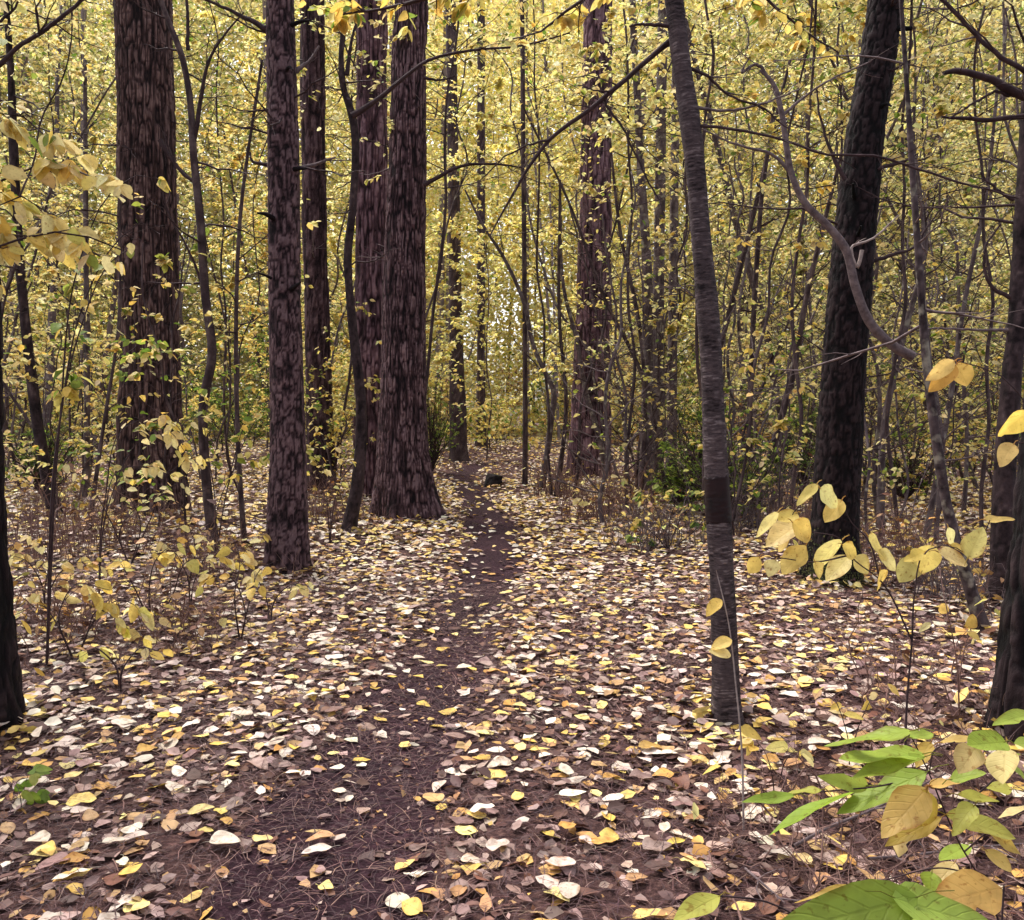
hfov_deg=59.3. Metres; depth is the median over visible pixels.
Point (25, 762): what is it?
fallen leaf
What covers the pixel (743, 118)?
sapling tree
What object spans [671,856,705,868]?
fallen leaf
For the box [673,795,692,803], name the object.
fallen leaf
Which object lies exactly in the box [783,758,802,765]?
fallen leaf
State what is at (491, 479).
stump
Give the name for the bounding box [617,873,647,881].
fallen leaf
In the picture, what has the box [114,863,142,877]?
fallen leaf
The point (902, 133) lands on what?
hardwood tree
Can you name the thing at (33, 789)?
fallen leaf
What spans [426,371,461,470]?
evergreen bush
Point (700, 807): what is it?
fallen leaf
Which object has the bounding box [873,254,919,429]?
sapling tree
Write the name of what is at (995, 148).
sapling tree
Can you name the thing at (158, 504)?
dead shrub
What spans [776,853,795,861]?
fallen leaf
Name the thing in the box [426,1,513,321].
sapling tree
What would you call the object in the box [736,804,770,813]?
fallen leaf
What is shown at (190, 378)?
shrub
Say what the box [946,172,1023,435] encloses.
sapling tree
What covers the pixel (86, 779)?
fallen leaf
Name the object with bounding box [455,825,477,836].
fallen leaf
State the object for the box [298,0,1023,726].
cherry tree
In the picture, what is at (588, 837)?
fallen leaf
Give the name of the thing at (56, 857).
fallen leaf
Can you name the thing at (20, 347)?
sapling tree
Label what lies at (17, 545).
dead shrub
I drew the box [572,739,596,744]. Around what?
fallen leaf
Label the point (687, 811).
fallen leaf
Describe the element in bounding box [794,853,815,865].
fallen leaf
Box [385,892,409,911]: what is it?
fallen leaf
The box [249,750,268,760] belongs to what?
fallen leaf
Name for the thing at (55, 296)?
sapling tree
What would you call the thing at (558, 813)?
fallen leaf
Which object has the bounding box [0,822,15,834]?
fallen leaf
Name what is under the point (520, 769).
fallen leaf
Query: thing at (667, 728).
fallen leaf
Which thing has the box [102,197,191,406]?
sapling tree
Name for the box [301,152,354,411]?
sapling tree
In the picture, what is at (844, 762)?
fallen leaf
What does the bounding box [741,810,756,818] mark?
fallen leaf
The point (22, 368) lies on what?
sapling tree
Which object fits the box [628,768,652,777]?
fallen leaf
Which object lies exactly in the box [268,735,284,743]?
fallen leaf
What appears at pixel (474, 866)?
fallen leaf
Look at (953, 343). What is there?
sapling tree
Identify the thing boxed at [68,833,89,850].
fallen leaf
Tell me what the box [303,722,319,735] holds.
fallen leaf
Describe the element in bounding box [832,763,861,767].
fallen leaf
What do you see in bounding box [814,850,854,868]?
fallen leaf
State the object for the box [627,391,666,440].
shrub
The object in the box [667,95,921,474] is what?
sapling tree
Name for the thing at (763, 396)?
shrub
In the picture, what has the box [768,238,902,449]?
sapling tree
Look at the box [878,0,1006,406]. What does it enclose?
sapling tree
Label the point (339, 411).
sapling tree
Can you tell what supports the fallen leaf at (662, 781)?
on the ground
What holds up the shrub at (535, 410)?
on the ground
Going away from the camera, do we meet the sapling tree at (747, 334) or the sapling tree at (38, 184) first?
the sapling tree at (38, 184)
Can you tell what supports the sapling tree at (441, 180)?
on the ground
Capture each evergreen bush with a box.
[3,407,81,495]
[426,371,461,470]
[645,396,813,521]
[646,439,702,514]
[665,412,738,496]
[765,393,818,495]
[861,417,972,498]
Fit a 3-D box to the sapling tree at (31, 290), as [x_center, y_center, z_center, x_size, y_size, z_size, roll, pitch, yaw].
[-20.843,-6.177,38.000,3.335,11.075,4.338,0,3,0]
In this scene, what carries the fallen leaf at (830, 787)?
on the ground
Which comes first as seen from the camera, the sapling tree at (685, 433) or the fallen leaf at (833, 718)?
the fallen leaf at (833, 718)
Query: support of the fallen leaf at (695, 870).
on the ground
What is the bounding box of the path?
[198,458,540,919]
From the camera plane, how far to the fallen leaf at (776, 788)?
3.31 m
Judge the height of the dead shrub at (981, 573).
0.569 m
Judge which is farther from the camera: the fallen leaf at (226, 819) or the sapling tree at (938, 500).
the sapling tree at (938, 500)
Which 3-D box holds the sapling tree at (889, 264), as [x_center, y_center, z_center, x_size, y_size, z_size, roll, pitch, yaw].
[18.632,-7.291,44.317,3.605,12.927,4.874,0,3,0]
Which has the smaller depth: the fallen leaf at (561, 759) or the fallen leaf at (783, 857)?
the fallen leaf at (783, 857)
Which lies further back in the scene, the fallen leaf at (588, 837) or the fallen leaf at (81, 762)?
the fallen leaf at (81, 762)
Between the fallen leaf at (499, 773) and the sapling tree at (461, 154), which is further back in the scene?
the sapling tree at (461, 154)
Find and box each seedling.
[12,764,52,811]
[71,623,172,691]
[103,533,233,622]
[156,525,244,610]
[191,536,277,638]
[238,576,312,621]
[572,442,643,527]
[624,535,655,549]
[706,570,761,829]
[738,737,813,790]
[813,684,898,764]
[919,567,999,714]
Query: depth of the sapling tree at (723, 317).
18.04 m
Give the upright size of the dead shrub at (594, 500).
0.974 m
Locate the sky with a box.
[7,0,1020,415]
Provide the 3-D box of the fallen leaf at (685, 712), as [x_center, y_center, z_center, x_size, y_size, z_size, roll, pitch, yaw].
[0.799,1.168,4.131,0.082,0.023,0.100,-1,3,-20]
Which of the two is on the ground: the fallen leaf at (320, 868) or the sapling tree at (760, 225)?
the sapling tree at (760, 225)
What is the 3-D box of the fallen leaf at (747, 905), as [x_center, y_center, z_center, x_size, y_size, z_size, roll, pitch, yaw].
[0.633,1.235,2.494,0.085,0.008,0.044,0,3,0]
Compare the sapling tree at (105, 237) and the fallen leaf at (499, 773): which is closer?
the fallen leaf at (499, 773)
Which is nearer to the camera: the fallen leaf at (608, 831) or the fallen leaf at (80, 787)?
the fallen leaf at (608, 831)
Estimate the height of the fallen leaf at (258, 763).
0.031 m
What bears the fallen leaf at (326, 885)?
on the path
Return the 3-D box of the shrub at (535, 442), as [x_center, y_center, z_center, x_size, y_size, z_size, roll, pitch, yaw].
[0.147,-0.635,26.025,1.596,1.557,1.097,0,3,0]
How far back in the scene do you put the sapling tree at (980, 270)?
10.63 m
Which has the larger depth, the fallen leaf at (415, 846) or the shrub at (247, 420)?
the shrub at (247, 420)
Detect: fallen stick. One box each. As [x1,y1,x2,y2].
[744,867,809,908]
[792,773,945,847]
[867,841,1023,867]
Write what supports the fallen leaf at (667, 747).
on the ground
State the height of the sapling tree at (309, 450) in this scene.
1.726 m
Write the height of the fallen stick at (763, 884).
0.048 m
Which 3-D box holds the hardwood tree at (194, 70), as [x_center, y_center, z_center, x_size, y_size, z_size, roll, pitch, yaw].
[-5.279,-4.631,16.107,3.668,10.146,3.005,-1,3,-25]
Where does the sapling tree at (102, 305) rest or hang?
on the ground
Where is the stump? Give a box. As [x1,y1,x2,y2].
[484,473,502,486]
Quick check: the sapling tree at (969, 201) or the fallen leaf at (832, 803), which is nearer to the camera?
the fallen leaf at (832, 803)
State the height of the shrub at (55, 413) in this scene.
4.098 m
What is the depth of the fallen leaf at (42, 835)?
2.97 m
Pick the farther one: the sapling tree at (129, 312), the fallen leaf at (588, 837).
the sapling tree at (129, 312)
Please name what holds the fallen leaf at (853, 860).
on the ground
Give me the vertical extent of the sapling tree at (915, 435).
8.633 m
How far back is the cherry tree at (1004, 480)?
6.30 m
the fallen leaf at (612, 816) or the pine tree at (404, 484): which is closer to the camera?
the fallen leaf at (612, 816)
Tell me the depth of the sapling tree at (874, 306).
18.79 m
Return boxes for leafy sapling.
[0,113,132,299]
[45,175,170,665]
[98,412,205,592]
[747,480,1014,865]
[925,358,1023,466]
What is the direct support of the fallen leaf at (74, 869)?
on the needle litter at (348, 684)
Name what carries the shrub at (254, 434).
on the ground
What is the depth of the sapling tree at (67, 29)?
16.30 m
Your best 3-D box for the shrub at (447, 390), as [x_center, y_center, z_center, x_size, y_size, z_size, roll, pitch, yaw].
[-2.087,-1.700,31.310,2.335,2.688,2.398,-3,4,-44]
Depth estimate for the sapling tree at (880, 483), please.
10.23 m
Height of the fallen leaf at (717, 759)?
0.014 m
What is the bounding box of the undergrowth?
[5,458,991,663]
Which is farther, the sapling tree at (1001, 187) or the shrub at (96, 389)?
the sapling tree at (1001, 187)
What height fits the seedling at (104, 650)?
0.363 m
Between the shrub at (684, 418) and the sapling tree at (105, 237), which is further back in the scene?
the shrub at (684, 418)
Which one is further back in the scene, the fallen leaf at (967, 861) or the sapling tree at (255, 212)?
the sapling tree at (255, 212)
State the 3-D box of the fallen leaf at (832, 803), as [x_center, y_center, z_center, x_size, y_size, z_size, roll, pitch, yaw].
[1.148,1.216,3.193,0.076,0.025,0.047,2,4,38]
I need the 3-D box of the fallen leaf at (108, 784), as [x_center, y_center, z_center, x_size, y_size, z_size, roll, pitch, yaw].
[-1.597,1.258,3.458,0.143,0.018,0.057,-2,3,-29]
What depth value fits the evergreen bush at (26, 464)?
12.50 m
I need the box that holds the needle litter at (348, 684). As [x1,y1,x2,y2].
[0,556,1023,919]
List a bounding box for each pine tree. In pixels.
[0,0,102,735]
[5,0,238,516]
[236,0,357,492]
[307,0,429,497]
[343,0,529,521]
[428,0,473,461]
[462,3,499,446]
[534,0,642,477]
[684,0,957,589]
[901,0,1023,741]
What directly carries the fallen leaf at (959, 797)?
on the needle litter at (348, 684)
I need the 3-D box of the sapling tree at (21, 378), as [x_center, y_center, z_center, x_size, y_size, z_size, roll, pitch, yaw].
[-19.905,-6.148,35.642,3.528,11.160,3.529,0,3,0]
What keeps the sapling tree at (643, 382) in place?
on the ground
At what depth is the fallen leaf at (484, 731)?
3.94 m
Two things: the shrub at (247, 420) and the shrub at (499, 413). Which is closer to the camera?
the shrub at (247, 420)
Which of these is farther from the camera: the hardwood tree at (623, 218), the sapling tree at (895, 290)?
the sapling tree at (895, 290)
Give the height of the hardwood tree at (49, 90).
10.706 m
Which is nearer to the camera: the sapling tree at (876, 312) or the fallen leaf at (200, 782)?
the fallen leaf at (200, 782)
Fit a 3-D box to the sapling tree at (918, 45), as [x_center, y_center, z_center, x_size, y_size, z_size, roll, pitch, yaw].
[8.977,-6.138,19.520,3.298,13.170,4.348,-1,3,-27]
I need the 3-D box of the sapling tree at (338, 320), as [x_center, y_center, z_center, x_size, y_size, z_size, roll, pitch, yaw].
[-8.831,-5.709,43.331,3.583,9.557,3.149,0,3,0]
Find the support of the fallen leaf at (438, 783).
on the path
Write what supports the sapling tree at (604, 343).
on the ground
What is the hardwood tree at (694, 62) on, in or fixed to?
on the ground
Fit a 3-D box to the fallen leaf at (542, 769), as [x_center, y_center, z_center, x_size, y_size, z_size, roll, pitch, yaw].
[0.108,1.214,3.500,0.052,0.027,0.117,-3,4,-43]
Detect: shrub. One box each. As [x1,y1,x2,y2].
[4,454,173,571]
[6,386,94,450]
[6,401,23,435]
[8,534,112,618]
[11,547,188,669]
[13,580,170,659]
[15,395,74,429]
[20,468,189,555]
[26,363,83,441]
[30,371,90,440]
[41,554,245,673]
[48,319,118,475]
[52,374,115,450]
[58,462,190,563]
[80,384,116,449]
[107,498,299,606]
[112,368,193,441]
[180,347,213,433]
[182,323,265,472]
[182,381,226,451]
[183,383,253,459]
[195,376,269,558]
[225,304,305,445]
[232,391,266,445]
[233,347,306,438]
[244,358,269,441]
[255,343,353,457]
[261,462,375,527]
[263,350,377,492]
[304,362,353,446]
[307,421,355,543]
[332,367,353,431]
[427,373,490,447]
[428,377,467,434]
[429,368,506,469]
[443,350,516,432]
[466,385,514,447]
[471,389,520,442]
[490,415,544,463]
[492,353,549,439]
[514,359,570,437]
[526,450,598,499]
[533,451,665,525]
[542,357,573,433]
[555,375,616,446]
[575,480,706,556]
[610,357,640,446]
[610,358,639,439]
[611,355,641,448]
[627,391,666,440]
[629,484,705,548]
[631,394,696,442]
[636,391,701,456]
[651,722,897,919]
[662,448,813,536]
[665,325,746,462]
[674,869,1018,919]
[677,388,701,438]
[685,396,740,434]
[686,395,773,457]
[725,690,1023,919]
[726,326,772,444]
[737,363,776,445]
[743,709,1023,919]
[752,465,863,547]
[755,368,815,441]
[785,646,1023,876]
[790,365,820,439]
[793,481,988,593]
[815,589,1023,734]
[865,320,925,484]
[865,407,959,556]
[871,303,1003,500]
[876,359,939,457]
[885,525,1006,617]
[913,356,995,464]
[923,394,998,475]
[951,398,998,450]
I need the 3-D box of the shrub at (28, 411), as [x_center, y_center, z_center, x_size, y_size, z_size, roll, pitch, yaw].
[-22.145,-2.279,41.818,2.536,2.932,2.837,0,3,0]
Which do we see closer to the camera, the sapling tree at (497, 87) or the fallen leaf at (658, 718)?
the fallen leaf at (658, 718)
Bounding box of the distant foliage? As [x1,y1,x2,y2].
[0,0,1023,439]
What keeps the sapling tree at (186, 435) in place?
on the ground
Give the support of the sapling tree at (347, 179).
on the ground
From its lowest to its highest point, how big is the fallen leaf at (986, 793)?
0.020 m
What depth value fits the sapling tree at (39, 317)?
25.67 m
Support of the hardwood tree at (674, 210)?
on the ground
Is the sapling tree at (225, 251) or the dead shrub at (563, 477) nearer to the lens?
the dead shrub at (563, 477)
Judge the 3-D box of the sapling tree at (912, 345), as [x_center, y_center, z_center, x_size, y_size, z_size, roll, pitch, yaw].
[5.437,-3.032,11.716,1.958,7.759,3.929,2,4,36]
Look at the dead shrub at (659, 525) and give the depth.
9.41 m
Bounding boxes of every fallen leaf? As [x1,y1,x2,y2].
[0,737,21,740]
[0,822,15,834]
[12,798,25,812]
[13,787,45,791]
[17,759,46,768]
[21,844,57,856]
[24,811,59,822]
[25,830,50,841]
[35,852,69,869]
[37,840,55,854]
[38,836,67,844]
[39,911,62,919]
[46,785,67,792]
[50,788,61,795]
[50,851,89,867]
[50,911,80,919]
[52,867,93,879]
[53,735,81,746]
[55,759,80,768]
[56,792,96,806]
[59,867,91,881]
[62,883,83,894]
[64,770,82,777]
[65,806,93,812]
[67,841,88,851]
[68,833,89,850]
[72,831,96,842]
[75,759,97,769]
[75,783,91,790]
[78,776,97,785]
[82,809,98,821]
[91,783,115,789]
[95,779,108,789]
[97,907,124,919]
[98,836,124,842]
[103,870,126,884]
[107,779,124,785]
[108,718,135,724]
[109,891,140,911]
[111,719,135,726]
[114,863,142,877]
[115,854,128,864]
[116,830,156,844]
[118,898,149,911]
[121,822,147,832]
[126,811,151,820]
[128,796,156,804]
[130,743,157,754]
[134,840,149,845]
[135,781,159,785]
[137,884,165,891]
[155,767,170,772]
[157,907,192,916]
[158,737,177,748]
[165,781,184,792]
[172,765,186,777]
[178,839,199,843]
[179,779,191,784]
[179,803,213,815]
[180,887,208,902]
[182,748,205,758]
[186,768,200,782]
[186,779,214,788]
[189,827,203,836]
[201,830,239,843]
[214,806,227,813]
[219,743,247,751]
[219,796,244,809]
[220,814,232,823]
[231,709,258,714]
[239,836,251,851]
[246,755,267,768]
[247,834,272,840]
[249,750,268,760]
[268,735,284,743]
[279,747,291,759]
[301,843,339,853]
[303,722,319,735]
[305,830,339,841]
[316,865,325,874]
[316,879,332,889]
[318,706,344,713]
[330,833,346,839]
[349,722,375,729]
[356,804,369,813]
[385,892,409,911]
[395,856,417,869]
[401,897,427,915]
[403,842,428,850]
[404,870,431,876]
[417,844,437,858]
[423,792,443,800]
[431,885,444,900]
[432,778,449,791]
[443,839,475,846]
[444,732,469,737]
[445,845,470,860]
[449,816,478,824]
[450,885,466,896]
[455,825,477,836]
[457,853,484,864]
[460,764,476,772]
[460,863,486,870]
[465,803,494,811]
[466,810,489,819]
[473,753,492,759]
[476,730,498,734]
[478,769,506,778]
[480,838,509,850]
[487,756,517,767]
[502,843,520,853]
[511,789,523,799]
[514,767,532,771]
[521,918,557,919]
[532,766,551,777]
[536,874,558,888]
[540,830,559,837]
[542,886,569,900]
[545,856,584,865]
[549,756,573,761]
[553,807,568,817]
[555,789,585,795]
[556,776,585,783]
[558,879,579,898]
[559,763,573,776]
[559,821,575,828]
[561,801,593,809]
[569,794,580,801]
[571,831,596,837]
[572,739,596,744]
[579,835,595,848]
[583,836,615,843]
[593,774,623,782]
[594,797,608,808]
[599,827,624,840]
[600,772,619,777]
[601,810,614,820]
[602,793,625,800]
[612,761,629,772]
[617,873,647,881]
[622,908,667,918]
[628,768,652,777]
[634,837,671,850]
[635,740,662,747]
[637,747,663,753]
[638,808,659,817]
[641,811,666,817]
[644,716,666,725]
[644,783,665,791]
[644,860,679,869]
[651,779,671,785]
[652,767,678,777]
[653,808,674,818]
[655,746,674,754]
[657,724,680,730]
[659,822,669,836]
[665,796,676,801]
[665,800,692,805]
[666,829,692,838]
[667,837,690,843]
[671,774,689,788]
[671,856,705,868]
[673,747,691,752]
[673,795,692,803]
[675,710,693,717]
[680,852,696,859]
[684,806,703,820]
[684,813,707,819]
[686,755,708,762]
[686,805,709,809]
[686,866,699,876]
[706,841,724,847]
[708,755,732,764]
[709,865,725,877]
[713,751,730,758]
[726,901,754,909]
[733,783,753,791]
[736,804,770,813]
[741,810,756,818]
[748,830,759,844]
[757,816,780,823]
[758,744,768,749]
[758,835,774,847]
[758,894,781,919]
[759,844,781,849]
[764,774,781,786]
[764,807,778,816]
[765,786,780,792]
[767,762,777,770]
[767,847,798,855]
[772,832,802,841]
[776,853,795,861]
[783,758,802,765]
[787,779,808,797]
[789,875,803,886]
[791,823,817,835]
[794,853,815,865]
[800,736,832,745]
[807,839,829,849]
[810,776,829,786]
[812,743,830,749]
[813,698,834,706]
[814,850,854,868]
[821,715,844,724]
[821,784,850,797]
[821,808,851,816]
[822,861,842,869]
[827,837,845,849]
[830,798,846,804]
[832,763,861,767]
[835,848,857,868]
[838,759,854,768]
[845,769,874,780]
[853,730,866,742]
[879,849,895,855]
[938,769,950,778]
[939,732,956,738]
[948,792,965,798]
[950,784,972,790]
[958,854,975,868]
[959,799,988,804]
[961,843,979,853]
[973,788,1001,798]
[992,790,1011,801]
[1000,790,1023,796]
[1007,797,1022,804]
[1008,783,1023,789]
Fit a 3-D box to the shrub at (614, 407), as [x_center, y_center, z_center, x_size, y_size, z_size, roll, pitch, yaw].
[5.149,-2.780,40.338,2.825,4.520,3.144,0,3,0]
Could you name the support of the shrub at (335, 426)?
on the ground
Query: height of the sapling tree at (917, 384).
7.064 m
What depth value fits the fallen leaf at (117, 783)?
3.54 m
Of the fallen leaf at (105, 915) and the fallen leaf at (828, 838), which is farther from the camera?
the fallen leaf at (828, 838)
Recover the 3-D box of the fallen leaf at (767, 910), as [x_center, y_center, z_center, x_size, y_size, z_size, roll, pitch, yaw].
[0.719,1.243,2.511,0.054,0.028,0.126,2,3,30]
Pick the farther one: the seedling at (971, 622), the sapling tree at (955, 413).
the sapling tree at (955, 413)
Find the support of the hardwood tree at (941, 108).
on the ground
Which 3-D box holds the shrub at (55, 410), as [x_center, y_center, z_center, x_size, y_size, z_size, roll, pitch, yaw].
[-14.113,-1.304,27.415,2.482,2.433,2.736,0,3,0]
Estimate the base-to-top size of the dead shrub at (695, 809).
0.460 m
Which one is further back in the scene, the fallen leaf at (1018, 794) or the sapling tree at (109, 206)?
the sapling tree at (109, 206)
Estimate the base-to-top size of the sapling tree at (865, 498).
4.491 m
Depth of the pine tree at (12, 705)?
4.18 m
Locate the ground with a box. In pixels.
[0,416,1023,919]
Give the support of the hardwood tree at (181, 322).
on the ground
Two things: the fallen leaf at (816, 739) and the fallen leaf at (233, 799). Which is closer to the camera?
the fallen leaf at (233, 799)
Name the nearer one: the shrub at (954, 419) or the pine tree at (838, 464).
the pine tree at (838, 464)
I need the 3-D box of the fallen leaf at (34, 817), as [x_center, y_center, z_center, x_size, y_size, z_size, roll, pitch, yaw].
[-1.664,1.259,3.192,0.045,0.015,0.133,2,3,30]
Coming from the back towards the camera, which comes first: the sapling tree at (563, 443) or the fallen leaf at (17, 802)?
the sapling tree at (563, 443)
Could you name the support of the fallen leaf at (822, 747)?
on the ground
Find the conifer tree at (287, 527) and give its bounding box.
[198,0,370,575]
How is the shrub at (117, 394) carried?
on the ground
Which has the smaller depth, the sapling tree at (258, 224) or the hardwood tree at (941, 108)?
the hardwood tree at (941, 108)
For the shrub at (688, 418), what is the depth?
27.64 m
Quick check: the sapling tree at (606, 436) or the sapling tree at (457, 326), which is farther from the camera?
the sapling tree at (457, 326)
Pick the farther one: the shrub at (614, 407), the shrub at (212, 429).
the shrub at (614, 407)
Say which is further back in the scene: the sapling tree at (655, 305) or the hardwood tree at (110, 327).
the hardwood tree at (110, 327)
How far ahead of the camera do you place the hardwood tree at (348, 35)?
14.60 m
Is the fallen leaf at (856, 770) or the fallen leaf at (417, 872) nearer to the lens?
the fallen leaf at (417, 872)
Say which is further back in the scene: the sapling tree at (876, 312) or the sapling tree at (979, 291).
the sapling tree at (979, 291)
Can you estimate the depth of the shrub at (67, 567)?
5.86 m
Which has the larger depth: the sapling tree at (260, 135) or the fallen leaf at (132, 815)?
the sapling tree at (260, 135)
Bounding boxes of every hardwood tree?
[0,0,98,122]
[0,0,105,515]
[0,0,117,475]
[0,5,115,445]
[41,8,117,447]
[103,0,327,472]
[175,149,227,439]
[200,116,269,402]
[239,0,467,467]
[298,0,562,394]
[299,0,585,532]
[430,0,667,494]
[498,0,789,513]
[500,0,856,503]
[549,0,694,498]
[595,42,752,477]
[607,0,742,493]
[638,5,823,449]
[639,0,976,507]
[687,111,782,449]
[698,0,1016,531]
[758,0,1023,635]
[835,0,1023,527]
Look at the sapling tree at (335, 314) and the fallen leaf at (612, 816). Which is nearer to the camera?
the fallen leaf at (612, 816)
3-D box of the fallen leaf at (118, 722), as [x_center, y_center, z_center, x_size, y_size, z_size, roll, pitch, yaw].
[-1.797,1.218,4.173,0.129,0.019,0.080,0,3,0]
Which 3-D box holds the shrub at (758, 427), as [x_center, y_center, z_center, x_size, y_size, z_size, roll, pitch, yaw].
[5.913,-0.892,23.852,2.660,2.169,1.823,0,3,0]
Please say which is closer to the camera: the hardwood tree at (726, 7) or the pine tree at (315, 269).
the hardwood tree at (726, 7)
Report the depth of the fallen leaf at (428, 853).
2.85 m
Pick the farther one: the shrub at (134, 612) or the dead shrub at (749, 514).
the dead shrub at (749, 514)
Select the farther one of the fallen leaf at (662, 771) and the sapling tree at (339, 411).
the sapling tree at (339, 411)
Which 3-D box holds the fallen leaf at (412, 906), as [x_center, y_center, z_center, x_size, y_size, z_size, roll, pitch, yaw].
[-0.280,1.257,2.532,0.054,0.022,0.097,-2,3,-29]
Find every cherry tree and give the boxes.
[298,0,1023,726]
[840,0,1023,606]
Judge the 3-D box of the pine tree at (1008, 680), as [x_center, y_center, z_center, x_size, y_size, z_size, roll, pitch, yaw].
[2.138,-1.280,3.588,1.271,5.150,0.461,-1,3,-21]
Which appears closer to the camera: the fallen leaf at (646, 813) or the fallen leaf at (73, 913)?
the fallen leaf at (73, 913)
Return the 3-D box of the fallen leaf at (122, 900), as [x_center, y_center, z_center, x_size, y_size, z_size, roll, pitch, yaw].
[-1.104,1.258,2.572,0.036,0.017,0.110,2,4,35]
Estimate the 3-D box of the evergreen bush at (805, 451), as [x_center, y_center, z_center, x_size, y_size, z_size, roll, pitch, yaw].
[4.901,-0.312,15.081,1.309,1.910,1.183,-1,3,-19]
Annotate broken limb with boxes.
[676,42,915,361]
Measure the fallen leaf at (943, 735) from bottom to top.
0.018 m
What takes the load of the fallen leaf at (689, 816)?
on the ground
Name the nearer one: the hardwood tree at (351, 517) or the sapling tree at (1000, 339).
the hardwood tree at (351, 517)
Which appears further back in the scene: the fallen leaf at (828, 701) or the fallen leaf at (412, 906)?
the fallen leaf at (828, 701)
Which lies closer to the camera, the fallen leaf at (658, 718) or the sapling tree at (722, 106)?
the fallen leaf at (658, 718)
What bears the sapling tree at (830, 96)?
on the ground
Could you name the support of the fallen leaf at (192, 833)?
on the ground
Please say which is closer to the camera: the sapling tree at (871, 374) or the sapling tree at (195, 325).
the sapling tree at (871, 374)
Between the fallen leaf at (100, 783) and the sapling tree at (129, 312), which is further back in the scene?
the sapling tree at (129, 312)
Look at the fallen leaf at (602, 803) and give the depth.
3.23 m
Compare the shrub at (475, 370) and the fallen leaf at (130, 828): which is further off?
the shrub at (475, 370)
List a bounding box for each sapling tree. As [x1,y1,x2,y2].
[0,0,57,395]
[0,0,66,482]
[0,0,88,383]
[0,0,100,348]
[0,0,190,438]
[0,3,115,453]
[0,17,57,446]
[0,50,74,441]
[0,63,99,466]
[0,125,79,447]
[0,177,43,334]
[0,207,42,336]
[0,211,21,487]
[1,176,61,444]
[1,215,81,456]
[1,275,67,430]
[2,183,30,403]
[2,331,106,521]
[2,412,33,495]
[3,227,75,448]
[3,274,59,440]
[4,1,116,476]
[6,303,108,462]
[9,193,70,438]
[21,289,116,476]
[24,289,115,503]
[38,38,114,499]
[49,193,183,527]
[61,197,119,414]
[68,307,189,515]
[70,351,119,462]
[74,152,178,373]
[80,243,259,552]
[86,219,230,530]
[91,57,254,414]
[96,54,257,388]
[96,90,218,478]
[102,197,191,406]
[108,44,312,490]
[120,0,267,549]
[169,59,334,545]
[180,10,300,480]
[182,350,212,473]
[189,0,459,397]
[198,50,268,450]
[214,80,304,447]
[229,26,354,386]
[231,107,339,434]
[252,23,439,366]
[267,23,355,383]
[300,29,444,405]
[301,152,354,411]
[302,248,352,401]
[304,207,466,451]
[306,394,339,485]
[315,299,381,496]
[324,0,476,390]
[329,41,477,416]
[330,279,353,387]
[330,295,353,437]
[331,76,459,369]
[335,176,436,360]
[341,62,465,397]
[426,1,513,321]
[426,47,546,460]
[428,0,619,477]
[440,142,551,438]
[460,190,577,490]
[484,0,562,485]
[499,99,664,492]
[512,1,641,352]
[517,193,609,477]
[518,89,653,469]
[519,119,683,522]
[522,177,590,495]
[533,197,641,404]
[539,2,718,499]
[543,190,697,510]
[551,123,694,452]
[554,69,668,454]
[575,224,699,502]
[587,140,678,499]
[588,75,752,494]
[608,66,722,468]
[613,311,761,463]
[623,60,736,420]
[628,49,819,466]
[641,300,692,503]
[664,0,760,383]
[666,0,817,476]
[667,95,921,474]
[668,373,797,539]
[678,67,811,471]
[678,95,817,475]
[680,61,769,436]
[685,204,819,422]
[693,94,820,499]
[693,115,846,447]
[709,0,885,520]
[714,86,843,409]
[721,285,775,419]
[724,34,823,474]
[726,0,857,469]
[726,19,837,423]
[727,210,826,493]
[730,230,824,545]
[738,320,812,499]
[742,258,889,470]
[747,152,1004,551]
[748,204,868,390]
[751,241,873,450]
[752,150,842,519]
[755,0,969,427]
[755,163,839,508]
[761,112,870,430]
[764,5,928,357]
[768,92,917,467]
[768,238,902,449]
[771,0,1007,416]
[774,86,917,496]
[775,0,935,454]
[776,0,1002,386]
[776,232,876,450]
[783,79,921,403]
[784,21,1022,518]
[786,0,956,518]
[787,0,1012,490]
[794,0,988,516]
[805,187,909,459]
[805,267,898,402]
[809,17,976,400]
[817,0,1019,542]
[817,125,1015,484]
[819,0,997,406]
[862,369,919,480]
[863,120,1010,479]
[868,0,1012,462]
[869,0,999,501]
[872,242,1023,480]
[873,123,960,532]
[873,201,907,440]
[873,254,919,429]
[874,191,955,444]
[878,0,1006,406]
[878,5,1004,494]
[882,97,1023,477]
[887,290,996,514]
[890,59,1023,511]
[901,241,999,485]
[903,0,1023,415]
[906,0,1023,376]
[917,172,1013,480]
[917,192,990,408]
[919,134,1012,451]
[922,13,1023,407]
[922,60,1019,536]
[931,269,1009,488]
[937,0,1023,461]
[937,283,1023,464]
[942,64,1023,465]
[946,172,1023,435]
[951,367,1023,491]
[957,380,1017,500]
[960,80,1023,391]
[968,0,1023,409]
[975,0,1022,405]
[993,216,1013,352]
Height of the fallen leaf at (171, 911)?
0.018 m
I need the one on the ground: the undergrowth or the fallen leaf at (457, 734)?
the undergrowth
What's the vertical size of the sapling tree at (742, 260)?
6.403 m
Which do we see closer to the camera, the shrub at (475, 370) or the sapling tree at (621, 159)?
the sapling tree at (621, 159)
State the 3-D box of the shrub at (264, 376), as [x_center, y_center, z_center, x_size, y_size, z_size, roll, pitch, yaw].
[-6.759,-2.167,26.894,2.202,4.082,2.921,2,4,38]
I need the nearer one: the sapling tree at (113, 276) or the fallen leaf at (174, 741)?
the fallen leaf at (174, 741)

